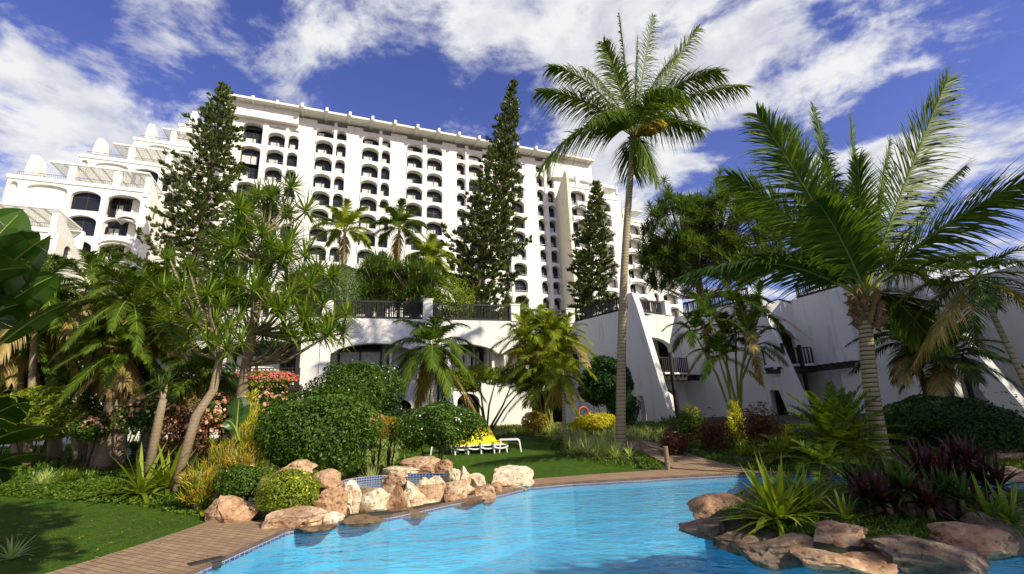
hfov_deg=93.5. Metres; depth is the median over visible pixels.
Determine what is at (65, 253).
window
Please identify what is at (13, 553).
striped grass
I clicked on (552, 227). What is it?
window
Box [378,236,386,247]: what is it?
window
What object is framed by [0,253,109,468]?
feather palm
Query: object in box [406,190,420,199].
window
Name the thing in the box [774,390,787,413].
glass door
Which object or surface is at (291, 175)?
window
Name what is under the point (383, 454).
ground cover
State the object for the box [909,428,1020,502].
cordyline
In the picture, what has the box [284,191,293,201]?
window
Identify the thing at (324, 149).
window
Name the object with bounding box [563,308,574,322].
fence pillar
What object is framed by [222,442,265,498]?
pencil shrub
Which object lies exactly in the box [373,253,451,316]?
dragon tree
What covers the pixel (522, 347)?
window
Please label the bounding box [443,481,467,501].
rock
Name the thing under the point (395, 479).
rock
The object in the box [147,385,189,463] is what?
mussaenda shrub
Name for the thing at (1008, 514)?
lily plant
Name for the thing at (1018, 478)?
rock
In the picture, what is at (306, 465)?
rock
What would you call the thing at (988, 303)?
slender palm
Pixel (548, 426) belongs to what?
striped grass
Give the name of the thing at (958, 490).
cordyline
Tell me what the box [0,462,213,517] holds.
ground cover
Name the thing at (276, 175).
window
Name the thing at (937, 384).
feather palm
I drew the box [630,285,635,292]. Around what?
window
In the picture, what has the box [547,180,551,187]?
window
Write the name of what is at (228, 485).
flowering shrub
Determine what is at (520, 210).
window
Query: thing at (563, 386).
fan palm
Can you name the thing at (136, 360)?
feather palm
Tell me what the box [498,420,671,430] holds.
ground cover
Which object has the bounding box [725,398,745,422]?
croton shrub
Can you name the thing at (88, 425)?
mussaenda shrub
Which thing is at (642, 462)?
ground cover
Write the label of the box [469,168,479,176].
window
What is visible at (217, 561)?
skimmer
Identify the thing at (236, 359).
window
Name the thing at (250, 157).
window
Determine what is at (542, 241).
window
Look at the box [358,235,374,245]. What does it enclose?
window
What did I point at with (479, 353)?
window
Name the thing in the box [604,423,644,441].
striped grass
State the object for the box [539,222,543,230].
window
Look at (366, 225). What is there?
window
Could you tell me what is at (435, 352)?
drooping palm
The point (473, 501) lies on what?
rock
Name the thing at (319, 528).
rock
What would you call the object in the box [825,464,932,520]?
cordyline
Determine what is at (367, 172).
window
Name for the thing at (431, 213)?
window
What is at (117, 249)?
window
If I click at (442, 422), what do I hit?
gardenia shrub
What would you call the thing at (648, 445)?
handrail
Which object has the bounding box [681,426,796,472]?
ground cover
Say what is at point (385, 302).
railing
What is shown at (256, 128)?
window
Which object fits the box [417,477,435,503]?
rock
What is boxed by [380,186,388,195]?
window
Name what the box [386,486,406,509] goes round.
rock
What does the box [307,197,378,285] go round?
young coconut palm
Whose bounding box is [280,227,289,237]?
window
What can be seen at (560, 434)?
striped grass
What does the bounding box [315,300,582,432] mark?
pool building
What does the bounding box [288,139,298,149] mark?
window
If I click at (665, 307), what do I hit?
fence pillar
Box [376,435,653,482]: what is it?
lawn
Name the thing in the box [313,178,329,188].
window
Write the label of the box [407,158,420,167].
window
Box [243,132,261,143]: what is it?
window
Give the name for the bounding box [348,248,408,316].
dragon tree
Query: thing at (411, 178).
window
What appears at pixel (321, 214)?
window
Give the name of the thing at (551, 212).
window
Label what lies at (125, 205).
window
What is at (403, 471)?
rock
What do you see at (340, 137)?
window
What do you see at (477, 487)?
rock ledge
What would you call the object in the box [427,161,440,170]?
window
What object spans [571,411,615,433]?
yellow shrub
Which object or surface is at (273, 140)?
window
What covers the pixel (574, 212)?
window
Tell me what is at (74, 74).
sky
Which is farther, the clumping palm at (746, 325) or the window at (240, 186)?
the window at (240, 186)
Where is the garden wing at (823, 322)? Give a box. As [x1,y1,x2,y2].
[576,264,1023,421]
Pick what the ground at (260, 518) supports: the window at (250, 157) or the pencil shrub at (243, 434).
the pencil shrub at (243, 434)
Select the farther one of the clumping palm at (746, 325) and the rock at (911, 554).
the clumping palm at (746, 325)
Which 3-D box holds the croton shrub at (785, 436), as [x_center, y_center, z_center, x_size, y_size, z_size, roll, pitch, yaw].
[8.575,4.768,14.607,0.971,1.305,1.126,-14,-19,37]
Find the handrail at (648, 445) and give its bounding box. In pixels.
[626,435,662,450]
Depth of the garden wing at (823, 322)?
29.09 m
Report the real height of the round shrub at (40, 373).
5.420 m
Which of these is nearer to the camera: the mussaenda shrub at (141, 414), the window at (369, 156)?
the mussaenda shrub at (141, 414)
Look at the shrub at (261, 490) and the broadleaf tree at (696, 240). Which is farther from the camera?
the broadleaf tree at (696, 240)
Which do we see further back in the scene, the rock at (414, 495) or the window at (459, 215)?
the window at (459, 215)
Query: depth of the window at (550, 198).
91.05 m
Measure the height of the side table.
0.514 m
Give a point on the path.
(689, 461)
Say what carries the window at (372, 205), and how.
in the hotel tower
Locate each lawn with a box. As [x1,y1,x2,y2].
[0,496,205,573]
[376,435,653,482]
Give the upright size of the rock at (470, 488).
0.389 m
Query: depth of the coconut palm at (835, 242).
14.80 m
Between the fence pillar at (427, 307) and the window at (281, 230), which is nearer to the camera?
the fence pillar at (427, 307)
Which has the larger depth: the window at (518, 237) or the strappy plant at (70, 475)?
the window at (518, 237)
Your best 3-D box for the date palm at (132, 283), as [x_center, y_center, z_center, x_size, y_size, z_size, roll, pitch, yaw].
[-14.444,2.681,17.799,5.473,7.886,5.217,-2,-15,0]
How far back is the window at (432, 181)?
82.94 m
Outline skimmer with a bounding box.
[187,555,224,569]
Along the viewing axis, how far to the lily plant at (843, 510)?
6.32 m
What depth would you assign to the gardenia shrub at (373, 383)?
16.51 m
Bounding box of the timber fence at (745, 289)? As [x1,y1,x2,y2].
[683,287,747,314]
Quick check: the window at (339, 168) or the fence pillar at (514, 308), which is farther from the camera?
the window at (339, 168)
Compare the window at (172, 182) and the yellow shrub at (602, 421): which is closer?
the yellow shrub at (602, 421)
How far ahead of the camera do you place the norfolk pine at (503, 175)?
41.89 m
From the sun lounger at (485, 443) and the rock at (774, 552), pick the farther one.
the sun lounger at (485, 443)
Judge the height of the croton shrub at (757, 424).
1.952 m
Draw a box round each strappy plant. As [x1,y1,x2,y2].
[51,467,95,482]
[657,415,678,426]
[720,434,738,446]
[722,434,776,457]
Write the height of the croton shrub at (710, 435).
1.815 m
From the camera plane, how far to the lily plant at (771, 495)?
6.50 m
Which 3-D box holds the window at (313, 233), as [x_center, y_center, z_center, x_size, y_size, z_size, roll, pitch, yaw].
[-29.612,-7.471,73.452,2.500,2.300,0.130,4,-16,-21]
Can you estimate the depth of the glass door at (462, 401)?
32.31 m
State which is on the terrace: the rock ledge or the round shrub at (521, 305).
the round shrub at (521, 305)
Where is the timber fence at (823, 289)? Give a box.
[795,265,889,297]
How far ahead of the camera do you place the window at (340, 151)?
78.15 m
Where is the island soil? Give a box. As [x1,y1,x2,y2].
[705,500,1023,573]
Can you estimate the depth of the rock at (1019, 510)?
5.92 m
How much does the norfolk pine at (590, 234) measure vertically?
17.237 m
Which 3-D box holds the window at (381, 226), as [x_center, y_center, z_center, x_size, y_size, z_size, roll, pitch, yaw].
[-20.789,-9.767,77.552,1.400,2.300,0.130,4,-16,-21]
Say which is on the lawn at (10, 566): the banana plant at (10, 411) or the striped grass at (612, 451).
the banana plant at (10, 411)
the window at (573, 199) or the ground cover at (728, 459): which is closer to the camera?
the ground cover at (728, 459)
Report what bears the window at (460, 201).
in the hotel tower
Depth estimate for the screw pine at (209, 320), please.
13.26 m
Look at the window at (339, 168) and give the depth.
77.38 m
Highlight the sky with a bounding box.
[0,0,1023,410]
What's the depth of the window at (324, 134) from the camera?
78.07 m
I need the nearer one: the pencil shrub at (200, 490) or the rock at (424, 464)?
the pencil shrub at (200, 490)
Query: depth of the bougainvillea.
27.54 m
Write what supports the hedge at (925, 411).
on the ground at (260, 518)
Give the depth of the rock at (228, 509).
8.99 m
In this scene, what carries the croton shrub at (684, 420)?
on the ground at (260, 518)
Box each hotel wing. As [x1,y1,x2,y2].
[0,111,222,310]
[555,170,682,375]
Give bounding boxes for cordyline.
[818,450,879,497]
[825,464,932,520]
[843,452,941,517]
[883,433,993,505]
[888,471,963,520]
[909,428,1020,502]
[910,459,997,519]
[947,445,1023,509]
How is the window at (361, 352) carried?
in the pool building at (375, 336)
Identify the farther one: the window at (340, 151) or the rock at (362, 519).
the window at (340, 151)
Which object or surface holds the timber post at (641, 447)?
on the ground at (260, 518)
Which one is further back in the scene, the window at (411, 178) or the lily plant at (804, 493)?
the window at (411, 178)
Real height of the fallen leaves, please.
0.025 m
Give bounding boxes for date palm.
[0,307,84,462]
[17,290,99,458]
[25,259,208,465]
[31,317,186,468]
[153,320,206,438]
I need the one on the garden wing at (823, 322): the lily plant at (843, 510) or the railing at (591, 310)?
the railing at (591, 310)
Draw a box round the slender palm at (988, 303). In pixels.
[887,244,1023,386]
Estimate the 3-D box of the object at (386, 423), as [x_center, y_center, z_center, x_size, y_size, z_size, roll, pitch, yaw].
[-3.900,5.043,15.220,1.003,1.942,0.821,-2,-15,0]
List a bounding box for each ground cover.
[0,436,425,480]
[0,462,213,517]
[181,446,358,517]
[348,436,403,467]
[403,420,668,442]
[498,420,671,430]
[551,435,662,469]
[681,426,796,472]
[720,480,1023,540]
[743,426,1023,470]
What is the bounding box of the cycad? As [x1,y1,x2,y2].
[763,381,920,477]
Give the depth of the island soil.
6.16 m
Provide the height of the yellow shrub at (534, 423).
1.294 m
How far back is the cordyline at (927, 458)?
6.87 m
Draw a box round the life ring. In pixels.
[578,406,588,415]
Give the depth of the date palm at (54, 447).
19.93 m
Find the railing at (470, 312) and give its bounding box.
[433,302,509,320]
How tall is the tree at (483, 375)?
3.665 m
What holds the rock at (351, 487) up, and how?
on the ground at (260, 518)
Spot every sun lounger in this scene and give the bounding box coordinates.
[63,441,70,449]
[446,439,469,454]
[459,439,479,454]
[469,429,495,453]
[478,427,508,453]
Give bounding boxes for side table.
[499,438,521,452]
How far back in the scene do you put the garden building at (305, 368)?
29.45 m
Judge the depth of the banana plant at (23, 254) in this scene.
8.06 m
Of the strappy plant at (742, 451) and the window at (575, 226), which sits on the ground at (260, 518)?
the strappy plant at (742, 451)
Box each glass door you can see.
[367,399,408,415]
[457,395,475,424]
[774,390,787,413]
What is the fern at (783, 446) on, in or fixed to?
on the ground at (260, 518)
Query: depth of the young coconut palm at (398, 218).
40.67 m
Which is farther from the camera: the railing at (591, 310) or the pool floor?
the railing at (591, 310)
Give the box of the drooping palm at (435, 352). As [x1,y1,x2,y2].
[383,315,488,413]
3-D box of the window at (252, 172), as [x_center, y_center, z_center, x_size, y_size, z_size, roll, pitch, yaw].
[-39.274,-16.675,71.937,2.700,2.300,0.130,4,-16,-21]
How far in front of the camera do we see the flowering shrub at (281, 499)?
9.06 m
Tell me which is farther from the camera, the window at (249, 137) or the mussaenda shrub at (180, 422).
the window at (249, 137)
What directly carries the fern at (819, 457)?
on the ground at (260, 518)
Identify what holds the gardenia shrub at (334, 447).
on the ground at (260, 518)
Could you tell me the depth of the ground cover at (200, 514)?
14.93 m
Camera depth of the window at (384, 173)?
79.96 m
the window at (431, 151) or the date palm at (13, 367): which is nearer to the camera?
the date palm at (13, 367)
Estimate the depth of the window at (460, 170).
85.60 m
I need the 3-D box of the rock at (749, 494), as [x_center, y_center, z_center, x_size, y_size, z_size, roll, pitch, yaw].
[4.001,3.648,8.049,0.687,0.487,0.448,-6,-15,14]
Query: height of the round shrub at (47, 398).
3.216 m
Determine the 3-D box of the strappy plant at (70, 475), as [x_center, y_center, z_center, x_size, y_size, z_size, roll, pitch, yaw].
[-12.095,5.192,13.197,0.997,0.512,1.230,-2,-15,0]
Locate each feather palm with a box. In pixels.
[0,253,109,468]
[11,247,156,456]
[61,270,217,458]
[131,344,248,463]
[845,304,1005,430]
[888,320,1023,405]
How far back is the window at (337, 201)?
75.85 m
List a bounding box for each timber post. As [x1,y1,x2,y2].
[639,439,643,453]
[663,446,669,469]
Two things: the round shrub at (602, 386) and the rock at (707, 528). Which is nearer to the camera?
the rock at (707, 528)
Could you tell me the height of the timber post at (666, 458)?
0.772 m
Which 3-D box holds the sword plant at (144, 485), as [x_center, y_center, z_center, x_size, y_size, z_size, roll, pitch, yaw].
[-8.774,4.590,11.419,2.748,1.783,2.637,9,-19,-37]
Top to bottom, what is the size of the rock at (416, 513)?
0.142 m
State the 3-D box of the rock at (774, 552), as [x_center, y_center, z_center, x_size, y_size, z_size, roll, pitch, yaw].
[3.239,3.180,5.854,1.082,0.311,0.678,3,-16,-17]
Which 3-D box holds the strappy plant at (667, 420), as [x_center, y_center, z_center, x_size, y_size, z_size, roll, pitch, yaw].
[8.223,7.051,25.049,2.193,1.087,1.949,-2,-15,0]
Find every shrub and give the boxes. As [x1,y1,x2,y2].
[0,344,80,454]
[0,377,99,466]
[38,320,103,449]
[57,408,114,469]
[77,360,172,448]
[101,387,171,473]
[142,399,223,469]
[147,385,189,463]
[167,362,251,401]
[175,459,223,509]
[190,392,233,465]
[195,433,244,498]
[212,459,269,500]
[214,384,292,473]
[221,408,266,464]
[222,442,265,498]
[229,382,265,454]
[250,380,402,490]
[252,467,322,515]
[256,476,275,504]
[303,354,420,472]
[315,263,366,315]
[332,403,403,448]
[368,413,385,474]
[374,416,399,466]
[383,400,488,461]
[418,271,477,317]
[498,302,530,318]
[521,410,550,435]
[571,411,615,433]
[575,352,633,413]
[605,387,641,426]
[658,422,689,455]
[662,398,705,441]
[673,401,700,437]
[688,407,736,450]
[723,413,748,444]
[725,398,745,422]
[730,400,791,454]
[780,424,812,456]
[929,413,1023,455]
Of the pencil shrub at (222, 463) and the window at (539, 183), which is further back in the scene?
the window at (539, 183)
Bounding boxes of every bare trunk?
[44,406,101,463]
[86,438,92,463]
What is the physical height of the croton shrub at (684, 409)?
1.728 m
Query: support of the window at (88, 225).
in the hotel wing at (98, 198)
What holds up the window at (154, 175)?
in the hotel wing at (98, 198)
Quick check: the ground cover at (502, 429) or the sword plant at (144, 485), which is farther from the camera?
the ground cover at (502, 429)
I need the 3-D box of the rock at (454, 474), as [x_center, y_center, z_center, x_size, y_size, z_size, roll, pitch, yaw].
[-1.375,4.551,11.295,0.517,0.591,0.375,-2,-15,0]
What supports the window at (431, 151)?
in the hotel tower
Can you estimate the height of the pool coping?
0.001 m
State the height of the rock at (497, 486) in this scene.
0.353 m
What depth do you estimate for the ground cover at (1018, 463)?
13.28 m
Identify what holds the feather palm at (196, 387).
on the ground at (260, 518)
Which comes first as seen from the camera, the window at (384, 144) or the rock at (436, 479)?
the rock at (436, 479)
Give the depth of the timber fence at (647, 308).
33.83 m
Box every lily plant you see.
[710,452,846,552]
[737,459,855,523]
[813,488,879,523]
[944,462,1023,536]
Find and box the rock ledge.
[311,482,491,505]
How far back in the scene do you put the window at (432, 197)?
82.18 m
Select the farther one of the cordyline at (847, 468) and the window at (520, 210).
the window at (520, 210)
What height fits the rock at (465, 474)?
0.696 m
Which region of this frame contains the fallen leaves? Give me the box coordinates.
[1,514,166,560]
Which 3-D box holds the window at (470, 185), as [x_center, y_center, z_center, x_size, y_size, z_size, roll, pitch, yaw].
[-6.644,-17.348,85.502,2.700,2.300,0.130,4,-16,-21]
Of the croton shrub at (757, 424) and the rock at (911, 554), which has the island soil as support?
the rock at (911, 554)
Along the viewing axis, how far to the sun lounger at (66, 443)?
21.11 m
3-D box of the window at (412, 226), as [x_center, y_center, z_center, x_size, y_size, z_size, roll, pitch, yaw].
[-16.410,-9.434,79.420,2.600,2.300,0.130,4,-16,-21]
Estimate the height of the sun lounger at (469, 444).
0.977 m
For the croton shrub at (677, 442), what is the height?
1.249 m
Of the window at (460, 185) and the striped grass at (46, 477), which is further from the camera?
the window at (460, 185)
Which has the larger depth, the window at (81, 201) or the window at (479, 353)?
the window at (81, 201)
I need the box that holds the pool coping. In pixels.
[449,467,1023,500]
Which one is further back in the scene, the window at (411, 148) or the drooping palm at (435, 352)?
the window at (411, 148)
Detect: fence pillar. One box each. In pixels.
[422,298,433,319]
[509,304,519,320]
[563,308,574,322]
[658,300,671,315]
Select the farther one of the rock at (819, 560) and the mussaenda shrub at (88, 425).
the mussaenda shrub at (88, 425)
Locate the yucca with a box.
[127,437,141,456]
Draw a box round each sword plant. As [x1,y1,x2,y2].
[76,441,195,503]
[99,471,130,501]
[118,444,207,499]
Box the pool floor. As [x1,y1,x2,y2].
[444,540,708,573]
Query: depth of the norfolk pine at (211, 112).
44.99 m
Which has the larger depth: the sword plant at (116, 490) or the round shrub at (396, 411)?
the round shrub at (396, 411)
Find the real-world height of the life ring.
0.810 m
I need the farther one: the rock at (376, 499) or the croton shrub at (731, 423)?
the croton shrub at (731, 423)
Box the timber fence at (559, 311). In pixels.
[520,309,564,321]
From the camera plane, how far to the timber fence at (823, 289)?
29.65 m
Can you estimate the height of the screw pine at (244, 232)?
10.574 m
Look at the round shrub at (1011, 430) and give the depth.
13.28 m
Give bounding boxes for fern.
[753,431,812,466]
[777,439,864,481]
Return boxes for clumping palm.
[488,302,597,430]
[660,277,810,414]
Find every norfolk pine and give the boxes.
[108,81,259,315]
[416,78,532,320]
[555,179,619,321]
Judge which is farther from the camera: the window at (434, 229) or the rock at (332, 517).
the window at (434, 229)
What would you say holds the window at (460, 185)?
in the hotel tower
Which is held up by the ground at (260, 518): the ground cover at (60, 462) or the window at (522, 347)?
the ground cover at (60, 462)
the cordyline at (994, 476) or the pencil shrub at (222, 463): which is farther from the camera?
the pencil shrub at (222, 463)
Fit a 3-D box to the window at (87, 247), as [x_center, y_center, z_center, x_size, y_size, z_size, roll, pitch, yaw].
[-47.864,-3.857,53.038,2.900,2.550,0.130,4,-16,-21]
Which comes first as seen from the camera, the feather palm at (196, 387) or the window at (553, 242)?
the feather palm at (196, 387)
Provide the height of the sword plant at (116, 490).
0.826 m
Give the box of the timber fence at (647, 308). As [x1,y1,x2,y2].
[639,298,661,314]
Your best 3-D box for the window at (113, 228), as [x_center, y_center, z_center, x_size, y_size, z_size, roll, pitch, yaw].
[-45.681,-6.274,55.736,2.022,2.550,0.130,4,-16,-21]
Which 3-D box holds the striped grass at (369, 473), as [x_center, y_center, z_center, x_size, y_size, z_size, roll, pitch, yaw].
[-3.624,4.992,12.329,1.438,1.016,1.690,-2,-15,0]
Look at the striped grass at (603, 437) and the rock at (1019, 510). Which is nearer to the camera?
the rock at (1019, 510)
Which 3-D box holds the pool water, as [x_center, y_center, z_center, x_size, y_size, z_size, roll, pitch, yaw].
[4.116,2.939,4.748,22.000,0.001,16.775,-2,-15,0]
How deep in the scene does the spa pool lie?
10.71 m
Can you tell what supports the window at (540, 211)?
in the hotel tower
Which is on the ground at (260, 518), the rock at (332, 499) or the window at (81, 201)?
the rock at (332, 499)
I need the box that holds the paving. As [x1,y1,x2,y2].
[45,521,285,573]
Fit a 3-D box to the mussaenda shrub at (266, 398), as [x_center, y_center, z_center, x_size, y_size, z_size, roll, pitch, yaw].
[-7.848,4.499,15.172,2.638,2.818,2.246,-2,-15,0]
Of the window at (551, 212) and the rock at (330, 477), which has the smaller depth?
the rock at (330, 477)
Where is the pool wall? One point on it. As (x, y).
(317, 567)
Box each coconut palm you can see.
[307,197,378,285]
[362,198,430,316]
[406,232,460,278]
[530,13,756,449]
[668,65,1023,462]
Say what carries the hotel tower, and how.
on the terrace
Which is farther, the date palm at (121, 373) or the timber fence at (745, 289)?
the timber fence at (745, 289)
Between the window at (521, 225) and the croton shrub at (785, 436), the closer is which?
the croton shrub at (785, 436)
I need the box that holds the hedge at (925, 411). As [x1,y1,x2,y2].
[857,391,1023,447]
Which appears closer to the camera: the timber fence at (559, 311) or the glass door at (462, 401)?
the glass door at (462, 401)
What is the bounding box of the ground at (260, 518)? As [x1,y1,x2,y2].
[32,413,969,522]
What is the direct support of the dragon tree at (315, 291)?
on the terrace
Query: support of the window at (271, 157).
in the hotel tower
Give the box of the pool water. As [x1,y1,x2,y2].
[198,475,1023,573]
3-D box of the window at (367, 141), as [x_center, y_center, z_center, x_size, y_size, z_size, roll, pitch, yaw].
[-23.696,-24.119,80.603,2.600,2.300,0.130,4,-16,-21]
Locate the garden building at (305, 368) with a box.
[0,317,321,446]
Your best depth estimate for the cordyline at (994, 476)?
6.40 m
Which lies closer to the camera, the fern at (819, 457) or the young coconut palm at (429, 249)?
the fern at (819, 457)
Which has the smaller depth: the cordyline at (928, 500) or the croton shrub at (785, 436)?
the cordyline at (928, 500)
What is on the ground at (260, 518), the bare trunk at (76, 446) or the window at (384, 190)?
the bare trunk at (76, 446)
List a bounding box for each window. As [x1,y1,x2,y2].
[63,246,67,258]
[71,193,100,211]
[71,217,95,235]
[83,243,90,251]
[101,246,123,262]
[106,222,128,235]
[109,198,132,217]
[142,171,157,182]
[164,176,180,191]
[164,196,176,206]
[232,344,296,380]
[237,185,254,199]
[239,168,258,178]
[240,150,259,165]
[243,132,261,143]
[245,126,262,131]
[264,171,281,181]
[266,154,282,164]
[268,137,284,146]
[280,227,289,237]
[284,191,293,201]
[285,173,295,182]
[286,156,296,166]
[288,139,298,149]
[309,230,326,241]
[310,212,327,222]
[312,195,328,205]
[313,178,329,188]
[314,161,331,171]
[316,144,332,154]
[317,132,332,137]
[332,197,342,207]
[334,180,343,190]
[335,163,344,173]
[336,147,345,156]
[337,134,345,140]
[337,344,381,374]
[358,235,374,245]
[359,218,374,228]
[360,184,376,194]
[360,200,375,211]
[361,167,376,177]
[362,151,377,161]
[363,139,377,145]
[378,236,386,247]
[379,222,386,228]
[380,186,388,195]
[380,202,387,212]
[381,154,389,163]
[381,170,388,179]
[382,141,389,147]
[405,239,419,249]
[406,174,420,183]
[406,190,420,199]
[406,206,420,216]
[407,146,420,152]
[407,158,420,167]
[409,225,419,232]
[426,224,440,235]
[427,149,440,155]
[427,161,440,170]
[427,176,440,186]
[427,192,440,202]
[427,208,440,218]
[454,345,472,369]
[457,154,463,159]
[457,166,463,174]
[457,181,463,189]
[457,197,463,205]
[457,212,463,221]
[468,156,480,161]
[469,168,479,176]
[469,183,481,191]
[475,346,483,364]
[511,189,521,197]
[512,204,522,212]
[513,234,523,242]
[514,219,522,227]
[517,347,537,376]
[536,179,541,186]
[537,193,542,200]
[538,207,542,215]
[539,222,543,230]
[539,237,544,245]
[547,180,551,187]
[548,194,552,202]
[549,209,553,216]
[550,223,554,231]
[550,238,555,247]
[571,194,575,204]
[572,208,576,215]
[573,223,577,231]
[628,255,631,264]
[628,270,633,277]
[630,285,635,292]
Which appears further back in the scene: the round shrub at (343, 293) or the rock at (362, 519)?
the round shrub at (343, 293)
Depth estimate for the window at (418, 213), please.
80.43 m
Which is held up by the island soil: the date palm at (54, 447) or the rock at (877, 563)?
the rock at (877, 563)
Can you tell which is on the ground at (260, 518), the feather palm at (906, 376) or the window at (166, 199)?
the feather palm at (906, 376)
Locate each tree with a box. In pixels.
[285,259,327,313]
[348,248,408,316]
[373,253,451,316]
[435,364,536,430]
[632,165,786,306]
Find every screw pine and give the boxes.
[137,243,260,491]
[190,167,367,459]
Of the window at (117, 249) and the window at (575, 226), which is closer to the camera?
the window at (117, 249)
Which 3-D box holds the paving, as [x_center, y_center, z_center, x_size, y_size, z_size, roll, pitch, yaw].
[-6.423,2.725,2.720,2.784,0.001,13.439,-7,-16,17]
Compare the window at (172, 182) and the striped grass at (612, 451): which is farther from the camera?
the window at (172, 182)
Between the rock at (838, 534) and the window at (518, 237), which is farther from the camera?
the window at (518, 237)
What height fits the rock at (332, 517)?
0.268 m
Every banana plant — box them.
[0,208,72,345]
[0,396,53,483]
[222,397,250,441]
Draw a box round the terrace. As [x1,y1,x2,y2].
[573,277,956,372]
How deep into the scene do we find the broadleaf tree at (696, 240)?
36.48 m
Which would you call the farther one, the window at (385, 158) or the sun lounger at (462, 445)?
the window at (385, 158)
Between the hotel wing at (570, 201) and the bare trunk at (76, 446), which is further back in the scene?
the hotel wing at (570, 201)
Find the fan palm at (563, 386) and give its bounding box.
[534,353,591,441]
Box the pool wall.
[185,472,1023,573]
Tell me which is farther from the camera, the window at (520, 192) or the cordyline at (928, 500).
the window at (520, 192)
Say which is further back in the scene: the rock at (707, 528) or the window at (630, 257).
the window at (630, 257)
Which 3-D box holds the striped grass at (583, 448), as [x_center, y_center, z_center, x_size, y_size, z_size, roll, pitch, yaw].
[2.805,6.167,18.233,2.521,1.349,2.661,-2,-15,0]
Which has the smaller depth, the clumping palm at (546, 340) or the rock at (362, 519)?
the rock at (362, 519)
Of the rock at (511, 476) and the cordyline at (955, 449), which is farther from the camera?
the rock at (511, 476)
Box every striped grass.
[0,533,42,561]
[20,467,63,486]
[356,464,379,484]
[532,421,561,435]
[545,425,584,442]
[554,428,602,446]
[561,434,609,457]
[581,432,628,450]
[589,437,637,459]
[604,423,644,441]
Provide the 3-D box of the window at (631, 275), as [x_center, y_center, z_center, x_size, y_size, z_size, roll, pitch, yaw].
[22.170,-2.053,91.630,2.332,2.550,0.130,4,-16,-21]
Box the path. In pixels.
[626,439,751,472]
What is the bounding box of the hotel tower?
[205,94,594,377]
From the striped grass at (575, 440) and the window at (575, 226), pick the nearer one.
the striped grass at (575, 440)
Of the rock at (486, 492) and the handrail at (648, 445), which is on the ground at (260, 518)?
the rock at (486, 492)
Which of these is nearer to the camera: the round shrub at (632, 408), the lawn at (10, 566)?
the lawn at (10, 566)
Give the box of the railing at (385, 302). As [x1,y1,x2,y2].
[335,299,422,318]
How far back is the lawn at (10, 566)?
8.72 m
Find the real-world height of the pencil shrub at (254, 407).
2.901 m
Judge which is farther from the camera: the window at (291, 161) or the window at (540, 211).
the window at (540, 211)
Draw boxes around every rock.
[204,495,262,522]
[261,505,327,529]
[270,459,316,482]
[295,524,337,533]
[312,468,342,489]
[313,484,347,515]
[322,511,344,524]
[340,514,385,526]
[343,479,361,513]
[359,488,389,511]
[381,472,406,486]
[382,466,418,476]
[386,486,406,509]
[389,507,429,517]
[400,456,439,472]
[404,480,425,506]
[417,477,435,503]
[430,476,444,483]
[434,459,452,472]
[443,468,460,482]
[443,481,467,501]
[453,498,485,507]
[460,466,470,484]
[467,484,474,494]
[470,473,485,485]
[471,484,495,502]
[491,482,501,491]
[492,465,533,491]
[678,517,725,539]
[686,492,746,519]
[711,531,765,555]
[737,532,813,570]
[738,490,758,499]
[790,547,866,573]
[813,520,867,547]
[841,551,898,573]
[860,532,990,573]
[924,521,1019,559]
[959,510,1023,560]
[989,448,1023,459]
[990,505,1023,556]
[999,466,1023,472]
[1003,476,1023,485]
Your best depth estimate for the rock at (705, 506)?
7.88 m
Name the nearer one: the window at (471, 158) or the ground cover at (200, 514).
the ground cover at (200, 514)
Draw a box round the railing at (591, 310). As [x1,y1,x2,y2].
[582,297,627,319]
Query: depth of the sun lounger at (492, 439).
19.86 m
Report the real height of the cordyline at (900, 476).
1.073 m
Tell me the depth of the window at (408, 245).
78.59 m
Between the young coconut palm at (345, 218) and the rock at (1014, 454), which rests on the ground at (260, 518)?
the rock at (1014, 454)
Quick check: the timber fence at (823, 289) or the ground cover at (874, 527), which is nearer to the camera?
the ground cover at (874, 527)
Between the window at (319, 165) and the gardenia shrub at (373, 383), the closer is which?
the gardenia shrub at (373, 383)
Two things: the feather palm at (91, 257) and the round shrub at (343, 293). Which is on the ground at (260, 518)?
the feather palm at (91, 257)
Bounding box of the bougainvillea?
[229,370,301,388]
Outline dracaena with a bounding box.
[142,365,187,477]
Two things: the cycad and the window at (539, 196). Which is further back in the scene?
the window at (539, 196)
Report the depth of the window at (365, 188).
78.42 m
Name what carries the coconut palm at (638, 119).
on the ground at (260, 518)
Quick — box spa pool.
[341,473,465,501]
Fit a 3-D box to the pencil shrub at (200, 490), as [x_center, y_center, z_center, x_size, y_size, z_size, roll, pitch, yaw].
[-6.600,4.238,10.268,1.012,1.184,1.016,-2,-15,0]

